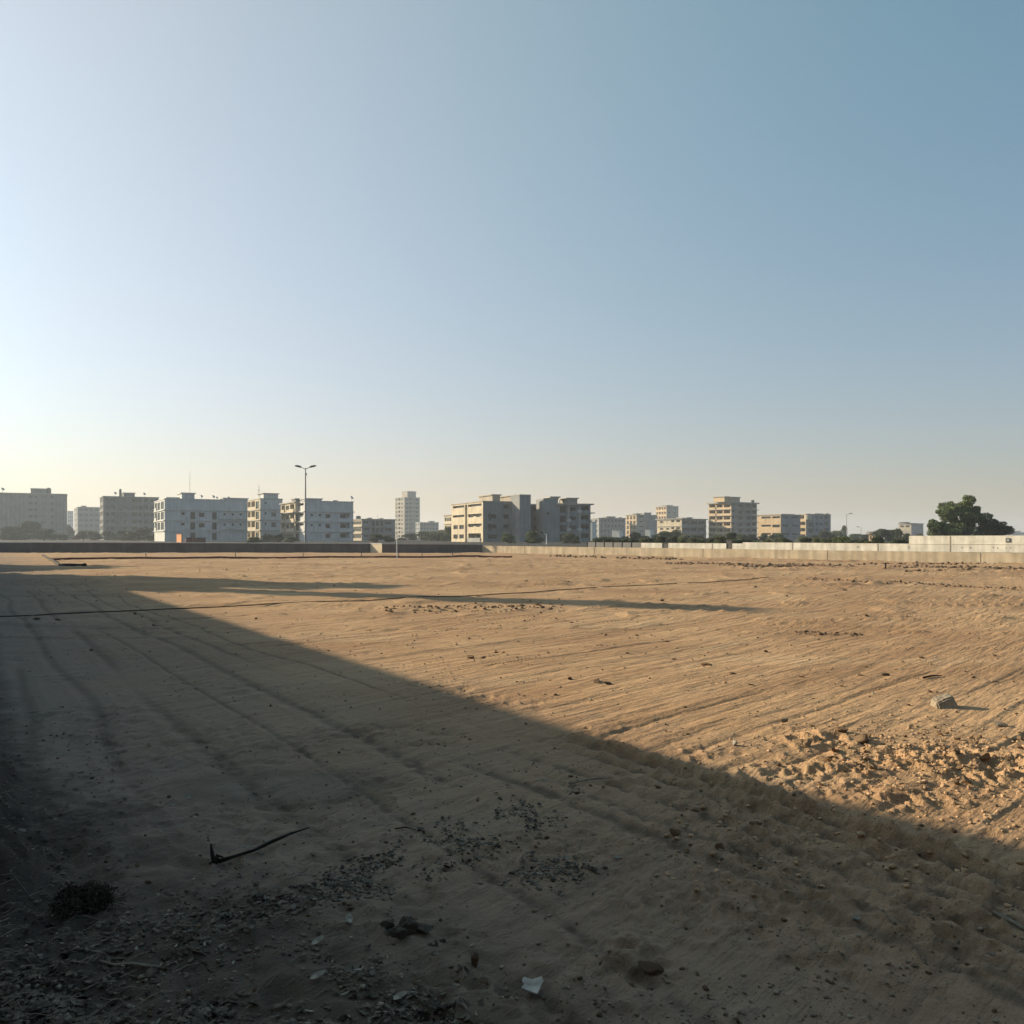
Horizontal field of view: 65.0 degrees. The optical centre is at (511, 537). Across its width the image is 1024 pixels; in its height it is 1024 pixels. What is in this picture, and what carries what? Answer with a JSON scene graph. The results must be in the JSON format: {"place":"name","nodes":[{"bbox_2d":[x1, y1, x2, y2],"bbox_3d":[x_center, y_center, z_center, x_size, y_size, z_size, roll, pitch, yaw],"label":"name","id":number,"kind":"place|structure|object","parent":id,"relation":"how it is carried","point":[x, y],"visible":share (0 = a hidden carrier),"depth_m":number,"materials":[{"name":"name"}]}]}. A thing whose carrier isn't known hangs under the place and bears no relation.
{"place":"outdoors","nodes":[
{"label":"outdoors","id":0,"kind":"place"},
{"bbox_2d":[185,538,205,541],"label":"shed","id":1,"kind":"structure","parent":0,"point":[195,539],"depth_m":160.79,"materials":[{"name":"grey"}]},
{"bbox_2d":[0,775,606,1023],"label":"gravel","id":2,"kind":"structure","parent":0,"point":[59,1011],"depth_m":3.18,"materials":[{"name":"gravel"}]},
{"bbox_2d":[395,491,419,538],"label":"apartment tower","id":3,"kind":"structure","parent":0,"point":[407,510],"depth_m":604.50,"materials":[{"name":"white concrete"}]},
{"bbox_2d":[0,538,1001,552],"bbox_3d":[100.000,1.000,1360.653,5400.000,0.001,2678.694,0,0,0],"label":"street ground","id":4,"kind":"structure","parent":0,"point":[548,544],"depth_m":164.07,"materials":[{"name":"asphalt"}]},
{"bbox_2d":[0,526,26,539],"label":"tree","id":5,"kind":"object","parent":4,"relation":"on","point":[6,530],"visible":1,"depth_m":298.72,"materials":[{"name":"green plant"}]},
{"bbox_2d":[7,520,42,539],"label":"tree","id":6,"kind":"object","parent":4,"relation":"on","point":[26,528],"visible":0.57,"depth_m":309.63,"materials":[{"name":"green plant"}]},
{"bbox_2d":[0,488,67,539],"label":"apartment block","id":7,"kind":"structure","parent":4,"relation":"on","point":[46,508],"depth_m":409.82,"materials":[{"name":"concrete"}]},
{"bbox_2d":[30,529,56,539],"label":"tree","id":8,"kind":"object","parent":4,"relation":"on","point":[43,534],"visible":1,"depth_m":288.56,"materials":[{"name":"green plant"}]},
{"bbox_2d":[49,533,68,539],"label":"tree","id":9,"kind":"object","parent":4,"relation":"on","point":[60,536],"visible":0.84,"depth_m":298.58,"materials":[{"name":"green plant"}]},
{"bbox_2d":[67,511,72,527],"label":"apartment block","id":10,"kind":"structure","parent":4,"relation":"on","point":[69,517],"depth_m":761.36,"materials":[{"name":"grey concrete"}]},
{"bbox_2d":[67,524,74,539],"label":"tree","id":11,"kind":"object","parent":4,"relation":"on","point":[70,531],"visible":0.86,"depth_m":419.34,"materials":[{"name":"green plant"}]},
{"bbox_2d":[71,531,90,539],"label":"tree","id":12,"kind":"object","parent":4,"relation":"on","point":[80,535],"visible":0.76,"depth_m":298.21,"materials":[{"name":"green plant"}]},
{"bbox_2d":[74,506,99,534],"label":"apartment block","id":13,"kind":"structure","parent":4,"relation":"on","point":[86,518],"depth_m":523.80,"materials":[{"name":"grey concrete"}]},
{"bbox_2d":[86,531,102,539],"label":"tree","id":14,"kind":"object","parent":4,"relation":"on","point":[92,535],"visible":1,"depth_m":278.63,"materials":[{"name":"green plant"}]},
{"bbox_2d":[101,530,116,539],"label":"tree","id":15,"kind":"object","parent":4,"relation":"on","point":[108,534],"visible":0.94,"depth_m":288.92,"materials":[{"name":"green plant"}]},
{"bbox_2d":[114,530,136,540],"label":"tree","id":16,"kind":"object","parent":4,"relation":"on","point":[120,537],"visible":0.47,"depth_m":267.80,"materials":[{"name":"green plant"}]},
{"bbox_2d":[99,489,158,539],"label":"apartment block","id":17,"kind":"structure","parent":4,"relation":"on","point":[123,511],"depth_m":334.84,"materials":[{"name":"concrete"}]},
{"bbox_2d":[123,528,151,540],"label":"tree","id":18,"kind":"object","parent":4,"relation":"on","point":[139,532],"visible":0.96,"depth_m":259.39,"materials":[{"name":"green plant"}]},
{"bbox_2d":[153,492,248,541],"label":"apartment block","id":19,"kind":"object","parent":4,"relation":"on","point":[187,515],"visible":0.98,"depth_m":210.42,"materials":[{"name":"white concrete"}]},
{"bbox_2d":[245,537,260,542],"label":"bush","id":20,"kind":"object","parent":4,"relation":"on","point":[254,539],"visible":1,"depth_m":139.62,"materials":[{"name":"green plant"}]},
{"bbox_2d":[247,493,282,539],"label":"apartment block","id":21,"kind":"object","parent":4,"relation":"on","point":[263,516],"visible":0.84,"depth_m":234.22,"materials":[{"name":"white concrete"}]},
{"bbox_2d":[259,534,274,541],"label":"bush","id":22,"kind":"object","parent":4,"relation":"on","point":[268,537],"visible":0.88,"depth_m":178.98,"materials":[{"name":"green plant"}]},
{"bbox_2d":[272,533,284,541],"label":"bush","id":23,"kind":"object","parent":4,"relation":"on","point":[278,537],"visible":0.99,"depth_m":174.35,"materials":[{"name":"green plant"}]},
{"bbox_2d":[295,465,315,542],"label":"street lamp","id":24,"kind":"object","parent":4,"relation":"on","point":[305,537],"visible":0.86,"depth_m":99.92,"materials":[{"name":"metal"}]},
{"bbox_2d":[277,496,354,541],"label":"apartment block","id":25,"kind":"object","parent":4,"relation":"on","point":[330,521],"visible":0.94,"depth_m":203.83,"materials":[{"name":"white concrete"}]},
{"bbox_2d":[353,516,396,540],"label":"apartment block","id":26,"kind":"structure","parent":4,"relation":"on","point":[364,529],"depth_m":265.12,"materials":[{"name":"grey concrete"}]},
{"bbox_2d":[369,534,383,541],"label":"tree","id":27,"kind":"object","parent":4,"relation":"on","point":[376,537],"visible":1,"depth_m":169.14,"materials":[{"name":"green plant"}]},
{"bbox_2d":[397,533,417,539],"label":"tree","id":28,"kind":"object","parent":4,"relation":"on","point":[412,536],"visible":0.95,"depth_m":298.44,"materials":[{"name":"green plant"}]},
{"bbox_2d":[415,531,428,539],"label":"tree","id":29,"kind":"object","parent":4,"relation":"on","point":[422,535],"visible":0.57,"depth_m":287.27,"materials":[{"name":"green plant"}]},
{"bbox_2d":[416,521,438,537],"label":"apartment block","id":30,"kind":"structure","parent":4,"relation":"on","point":[430,526],"depth_m":522.37,"materials":[{"name":"grey concrete"}]},
{"bbox_2d":[428,530,448,540],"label":"tree","id":31,"kind":"object","parent":4,"relation":"on","point":[434,535],"visible":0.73,"depth_m":237.97,"materials":[{"name":"green plant"}]},
{"bbox_2d":[440,527,450,540],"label":"tree","id":32,"kind":"object","parent":4,"relation":"on","point":[444,537],"visible":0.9,"depth_m":219.02,"materials":[{"name":"green plant"}]},
{"bbox_2d":[443,514,450,538],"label":"apartment block","id":33,"kind":"structure","parent":4,"relation":"on","point":[447,520],"depth_m":253.50,"materials":[{"name":"beige concrete"}]},
{"bbox_2d":[500,533,515,542],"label":"tree","id":34,"kind":"object","parent":4,"relation":"on","point":[506,537],"visible":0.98,"depth_m":139.76,"materials":[{"name":"green plant"}]},
{"bbox_2d":[451,494,594,541],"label":"apartment block","id":35,"kind":"structure","parent":4,"relation":"on","point":[490,518],"depth_m":179.32,"materials":[{"name":"beige concrete"}]},
{"bbox_2d":[524,531,544,542],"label":"tree","id":36,"kind":"object","parent":4,"relation":"on","point":[531,536],"visible":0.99,"depth_m":139.56,"materials":[{"name":"green plant"}]},
{"bbox_2d":[562,533,573,542],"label":"tree","id":37,"kind":"object","parent":4,"relation":"on","point":[567,537],"visible":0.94,"depth_m":139.56,"materials":[{"name":"green plant"}]},
{"bbox_2d":[591,516,626,537],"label":"apartment block","id":38,"kind":"structure","parent":4,"relation":"on","point":[606,526],"depth_m":422.05,"materials":[{"name":"grey concrete"}]},
{"bbox_2d":[587,542,640,547],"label":"sheet fence","id":39,"kind":"object","parent":4,"relation":"on","point":[615,544],"visible":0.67,"depth_m":80.68,"materials":[{"name":"metal"}]},
{"bbox_2d":[612,530,622,537],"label":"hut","id":40,"kind":"object","parent":4,"relation":"on","point":[617,533],"visible":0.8,"depth_m":239.60,"materials":[{"name":"concrete"}]},
{"bbox_2d":[629,532,641,539],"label":"tree","id":41,"kind":"object","parent":4,"relation":"on","point":[635,535],"visible":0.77,"depth_m":179.18,"materials":[{"name":"green plant"}]},
{"bbox_2d":[626,512,656,537],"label":"apartment block","id":42,"kind":"structure","parent":4,"relation":"on","point":[638,522],"depth_m":434.49,"materials":[{"name":"grey concrete"}]},
{"bbox_2d":[641,543,662,547],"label":"boundary wall","id":43,"kind":"structure","parent":4,"relation":"on","point":[651,545],"depth_m":75.34,"materials":[{"name":"concrete"}]},
{"bbox_2d":[652,536,666,542],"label":"bush","id":44,"kind":"object","parent":4,"relation":"on","point":[660,539],"visible":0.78,"depth_m":84.05,"materials":[{"name":"green plant"}]},
{"bbox_2d":[655,531,671,541],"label":"tree","id":45,"kind":"object","parent":4,"relation":"on","point":[665,534],"visible":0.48,"depth_m":179.65,"materials":[{"name":"green plant"}]},
{"bbox_2d":[667,535,677,542],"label":"bush","id":46,"kind":"object","parent":4,"relation":"on","point":[673,539],"visible":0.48,"depth_m":83.91,"materials":[{"name":"green plant"}]},
{"bbox_2d":[655,517,707,538],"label":"apartment block","id":47,"kind":"structure","parent":4,"relation":"on","point":[690,526],"depth_m":304.70,"materials":[{"name":"beige concrete"}]},
{"bbox_2d":[668,543,726,548],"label":"boundary wall","id":48,"kind":"structure","parent":4,"relation":"on","point":[702,545],"depth_m":71.41,"materials":[{"name":"concrete"}]},
{"bbox_2d":[714,536,728,542],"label":"bush","id":49,"kind":"object","parent":4,"relation":"on","point":[719,539],"visible":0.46,"depth_m":78.64,"materials":[{"name":"green plant"}]},
{"bbox_2d":[726,532,736,539],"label":"tree","id":50,"kind":"object","parent":4,"relation":"on","point":[732,535],"visible":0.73,"depth_m":109.50,"materials":[{"name":"green plant"}]},
{"bbox_2d":[706,496,759,539],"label":"apartment block","id":51,"kind":"structure","parent":4,"relation":"on","point":[727,514],"depth_m":304.18,"materials":[{"name":"beige concrete"}]},
{"bbox_2d":[767,533,786,540],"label":"tree","id":52,"kind":"object","parent":4,"relation":"on","point":[775,537],"visible":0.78,"depth_m":179.35,"materials":[{"name":"green plant"}]},
{"bbox_2d":[757,514,800,539],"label":"apartment block","id":53,"kind":"structure","parent":4,"relation":"on","point":[787,526],"depth_m":319.28,"materials":[{"name":"beige concrete"}]},
{"bbox_2d":[799,537,811,542],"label":"bush","id":54,"kind":"object","parent":4,"relation":"on","point":[805,540],"visible":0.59,"depth_m":71.08,"materials":[{"name":"green plant"}]},
{"bbox_2d":[799,513,830,538],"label":"apartment block","id":55,"kind":"structure","parent":4,"relation":"on","point":[813,524],"depth_m":333.09,"materials":[{"name":"beige concrete"}]},
{"bbox_2d":[732,542,908,550],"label":"boundary wall","id":56,"kind":"structure","parent":4,"relation":"on","point":[832,546],"depth_m":63.02,"materials":[{"name":"concrete"}]},
{"bbox_2d":[818,531,834,539],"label":"tree","id":57,"kind":"object","parent":4,"relation":"on","point":[825,535],"visible":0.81,"depth_m":198.97,"materials":[{"name":"green plant"}]},
{"bbox_2d":[837,536,851,542],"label":"bush","id":58,"kind":"object","parent":4,"relation":"on","point":[843,539],"visible":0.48,"depth_m":67.45,"materials":[{"name":"green plant"}]},
{"bbox_2d":[848,534,860,539],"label":"building","id":59,"kind":"structure","parent":4,"relation":"on","point":[854,536],"depth_m":249.46,"materials":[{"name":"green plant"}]},
{"bbox_2d":[870,536,884,542],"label":"bush","id":60,"kind":"object","parent":4,"relation":"on","point":[877,539],"visible":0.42,"depth_m":65.36,"materials":[{"name":"green plant"}]},
{"bbox_2d":[874,528,893,540],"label":"tree","id":61,"kind":"object","parent":4,"relation":"on","point":[881,533],"visible":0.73,"depth_m":169.18,"materials":[{"name":"green plant"}]},
{"bbox_2d":[892,539,908,543],"bbox_3d":[31.147,0.586,64.594,1.446,0.964,1.628,0,0,7],"label":"bush","id":62,"kind":"object","parent":4,"relation":"on","point":[898,541],"visible":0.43,"depth_m":64.31,"materials":[{"name":"green plant"}]},
{"bbox_2d":[926,519,981,535],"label":"bush","id":63,"kind":"object","parent":4,"relation":"on","point":[942,528],"visible":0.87,"depth_m":95.13,"materials":[{"name":"green plant"}]},
{"bbox_2d":[935,495,993,535],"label":"tree","id":64,"kind":"object","parent":4,"relation":"on","point":[966,511],"visible":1,"depth_m":95.43,"materials":[{"name":"green plant"}]},
{"bbox_2d":[977,517,1015,535],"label":"bush","id":65,"kind":"object","parent":4,"relation":"on","point":[992,527],"visible":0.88,"depth_m":94.65,"materials":[{"name":"green plant"}]},
{"bbox_2d":[0,552,1023,1023],"bbox_3d":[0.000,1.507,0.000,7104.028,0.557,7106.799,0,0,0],"label":"ground","id":66,"kind":"structure","parent":0,"point":[252,670],"depth_m":5.70,"materials":[{"name":"sand"}]},
{"bbox_2d":[42,554,86,565],"bbox_3d":[-34.445,1.625,60.142,1.124,0.326,34.711,0,0,-34],"label":"pipe","id":67,"kind":"object","parent":66,"relation":"on","point":[63,564],"visible":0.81,"depth_m":47.03,"materials":[{"name":"metal"}]},
{"bbox_2d":[0,706,131,1023],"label":"leaf litter","id":68,"kind":"object","parent":66,"relation":"on","point":[80,955],"visible":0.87,"depth_m":3.27,"materials":[{"name":"plant"}]},
{"bbox_2d":[66,964,79,975],"bbox_3d":[-1.627,1.601,2.977,0.031,0.004,0.062,6,16,23],"label":"dry leaf","id":69,"kind":"object","parent":66,"relation":"on","point":[73,969],"visible":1,"depth_m":2.98,"materials":[{"name":"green plant"}]},
{"bbox_2d":[38,879,129,921],"bbox_3d":[-1.862,1.597,3.506,0.366,0.175,0.261,0,0,17],"label":"dead shrub","id":70,"kind":"object","parent":66,"relation":"on","point":[90,898],"visible":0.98,"depth_m":3.50,"materials":[{"name":"plant"}]},
{"bbox_2d":[99,960,162,968],"bbox_3d":[-1.470,1.639,3.085,0.246,0.031,0.043,0,0,1],"label":"stick","id":71,"kind":"object","parent":66,"relation":"on","point":[129,964],"visible":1,"depth_m":3.08,"materials":[{"name":"wood"}]},
{"bbox_2d":[0,779,379,1023],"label":"twig litter","id":72,"kind":"object","parent":66,"relation":"on","point":[140,950],"visible":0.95,"depth_m":3.09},
{"bbox_2d":[0,542,384,552],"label":"retaining wall","id":73,"kind":"structure","parent":66,"relation":"on","point":[99,547],"depth_m":91.00,"materials":[{"name":"concrete"}]},
{"bbox_2d":[209,827,308,864],"bbox_3d":[-1.348,1.633,4.365,0.124,0.110,0.696,0,0,32],"label":"stick","id":74,"kind":"object","parent":66,"relation":"on","point":[215,859],"visible":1,"depth_m":4.18,"materials":[{"name":"wood"}]},
{"bbox_2d":[51,555,511,559],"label":"pipe","id":75,"kind":"object","parent":66,"relation":"on","point":[225,557],"visible":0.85,"depth_m":65.56,"materials":[{"name":"metal"}]},
{"bbox_2d":[310,970,324,978],"bbox_3d":[-0.714,1.607,2.954,0.062,0.004,0.031,-17,15,-30],"label":"dry leaf","id":76,"kind":"object","parent":66,"relation":"on","point":[317,974],"visible":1,"depth_m":2.95,"materials":[{"name":"plant"}]},
{"bbox_2d":[311,935,323,944],"bbox_3d":[-0.784,1.623,3.242,0.031,0.004,0.062,7,19,40],"label":"dry leaf","id":77,"kind":"object","parent":66,"relation":"on","point":[318,939],"visible":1,"depth_m":3.24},
{"bbox_2d":[0,577,768,616],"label":"hose","id":78,"kind":"object","parent":66,"relation":"on","point":[346,601],"visible":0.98,"depth_m":21.07,"materials":[{"name":"black rubber"}]},
{"bbox_2d":[380,918,394,929],"bbox_3d":[-0.527,1.640,3.400,0.066,0.050,0.045,0,0,-22],"label":"stone","id":79,"kind":"object","parent":66,"relation":"on","point":[387,924],"visible":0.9,"depth_m":3.38,"materials":[{"name":"stone"}]},
{"bbox_2d":[388,924,399,937],"bbox_3d":[-0.477,1.645,3.347,0.079,0.067,0.073,0,7,-35],"label":"stone","id":80,"kind":"object","parent":66,"relation":"on","point":[392,931],"visible":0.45,"depth_m":3.32,"materials":[{"name":"stone"}]},
{"bbox_2d":[393,991,406,999],"bbox_3d":[-0.404,1.643,2.885,0.062,0.004,0.031,-16,13,-25],"label":"dry leaf","id":81,"kind":"object","parent":66,"relation":"on","point":[399,995],"visible":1,"depth_m":2.88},
{"bbox_2d":[395,927,408,939],"bbox_3d":[-0.455,1.615,3.288,0.059,0.048,0.054,0,0,-27],"label":"stone","id":82,"kind":"object","parent":66,"relation":"on","point":[401,933],"visible":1,"depth_m":3.27,"materials":[{"name":"stone"}]},
{"bbox_2d":[398,915,419,935],"bbox_3d":[-0.428,1.636,3.376,0.094,0.115,0.103,-5,-5,-15],"label":"stone","id":83,"kind":"object","parent":66,"relation":"on","point":[409,923],"visible":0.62,"depth_m":3.34,"materials":[{"name":"stone"}]},
{"bbox_2d":[416,922,432,933],"bbox_3d":[-0.368,1.629,3.350,0.076,0.047,0.062,-6,-10,-5],"label":"stone","id":84,"kind":"object","parent":66,"relation":"on","point":[423,928],"visible":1,"depth_m":3.34,"materials":[{"name":"stone"}]},
{"bbox_2d":[382,544,481,552],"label":"retaining wall","id":85,"kind":"structure","parent":66,"relation":"on","point":[424,548],"depth_m":89.47,"materials":[{"name":"concrete"}]},
{"bbox_2d":[471,953,478,967],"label":"clod","id":86,"kind":"object","parent":66,"relation":"on","point":[474,959],"visible":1,"depth_m":3.13,"materials":[{"name":"soil"}]},
{"bbox_2d":[0,560,1023,1023],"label":"pebbles","id":87,"kind":"object","parent":66,"relation":"on","point":[600,1014],"visible":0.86,"depth_m":4.41,"materials":[{"name":"stone"}]},
{"bbox_2d":[0,743,1023,1023],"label":"crumbs","id":88,"kind":"object","parent":66,"relation":"on","point":[636,1013],"visible":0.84,"depth_m":3.17,"materials":[{"name":"soil"}]},
{"bbox_2d":[521,976,542,994],"bbox_3d":[0.074,1.643,2.944,0.083,0.014,0.092,-2,7,0],"label":"scrap","id":89,"kind":"object","parent":66,"relation":"on","point":[534,985],"visible":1,"depth_m":2.95,"materials":[{"name":"paper"}]},
{"bbox_2d":[570,777,612,783],"bbox_3d":[0.545,1.676,5.553,0.313,0.026,0.032,0,0,-15],"label":"stick","id":90,"kind":"object","parent":66,"relation":"on","point":[589,779],"visible":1,"depth_m":5.56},
{"bbox_2d":[637,960,663,974],"bbox_3d":[0.543,1.675,3.138,0.089,0.029,0.084,0,0,-13],"label":"clod","id":91,"kind":"object","parent":66,"relation":"on","point":[650,967],"visible":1,"depth_m":3.12,"materials":[{"name":"soil"}]},
{"bbox_2d":[669,828,680,835],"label":"clod","id":92,"kind":"object","parent":66,"relation":"on","point":[674,832],"visible":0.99,"depth_m":4.52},
{"bbox_2d":[359,596,1023,779],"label":"crumbs","id":93,"kind":"object","parent":66,"relation":"on","point":[747,669],"visible":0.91,"depth_m":10.34,"materials":[{"name":"soil"}]},
{"bbox_2d":[384,554,1023,636],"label":"spoil","id":94,"kind":"object","parent":66,"relation":"on","point":[967,567],"visible":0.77,"depth_m":44.32,"materials":[{"name":"soil"}]},
{"bbox_2d":[482,546,1023,563],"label":"retaining wall","id":95,"kind":"structure","parent":66,"relation":"on","point":[935,557],"depth_m":64.07,"materials":[{"name":"concrete"}]},
{"bbox_2d":[664,712,1023,913],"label":"crumbs","id":96,"kind":"object","parent":66,"relation":"on","point":[894,866],"visible":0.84,"depth_m":5.34,"materials":[{"name":"soil"}]},
{"bbox_2d":[854,734,868,742],"bbox_3d":[2.876,1.658,6.625,0.098,0.071,0.130,1,1,-26],"label":"clod","id":97,"kind":"object","parent":66,"relation":"on","point":[862,738],"visible":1,"depth_m":6.59,"materials":[{"name":"soil"}]},
{"bbox_2d":[930,693,959,708],"bbox_3d":[4.385,1.657,8.131,0.241,0.144,0.206,0,0,7],"label":"rock","id":98,"kind":"object","parent":66,"relation":"on","point":[945,701],"visible":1,"depth_m":8.08,"materials":[{"name":"stone"}]},
{"bbox_2d":[977,751,990,759],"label":"clod","id":99,"kind":"object","parent":66,"relation":"on","point":[983,755],"visible":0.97,"depth_m":6.02,"materials":[{"name":"soil"}]},
{"bbox_2d":[994,721,1007,727],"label":"stone","id":100,"kind":"object","parent":66,"relation":"on","point":[999,724],"visible":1,"depth_m":7.29,"materials":[{"name":"stone"}]},
{"bbox_2d":[992,911,1023,930],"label":"stick","id":101,"kind":"object","parent":66,"relation":"on","point":[1010,921],"visible":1,"depth_m":3.48,"materials":[{"name":"wood"}]},
{"bbox_2d":[0,0,1023,537],"label":"sky","id":102,"kind":"structure","parent":0,"point":[622,258],"materials":[{"name":"blue"}]},
{"bbox_2d":[591,522,595,540],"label":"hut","id":103,"kind":"object","parent":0,"point":[593,529],"visible":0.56,"depth_m":215.34,"materials":[{"name":"concrete"}]},
{"bbox_2d":[656,505,678,518],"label":"apartment tower","id":104,"kind":"structure","parent":0,"point":[666,511],"depth_m":563.21,"materials":[{"name":"beige concrete"}]},
{"bbox_2d":[897,522,923,535],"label":"apartment block","id":105,"kind":"structure","parent":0,"point":[912,529],"depth_m":483.25,"materials":[{"name":"white concrete"}]},
{"bbox_2d":[856,536,1023,552],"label":"boundary wall","id":106,"kind":"structure","parent":0,"point":[1008,544],"depth_m":55.49,"materials":[{"name":"concrete"}]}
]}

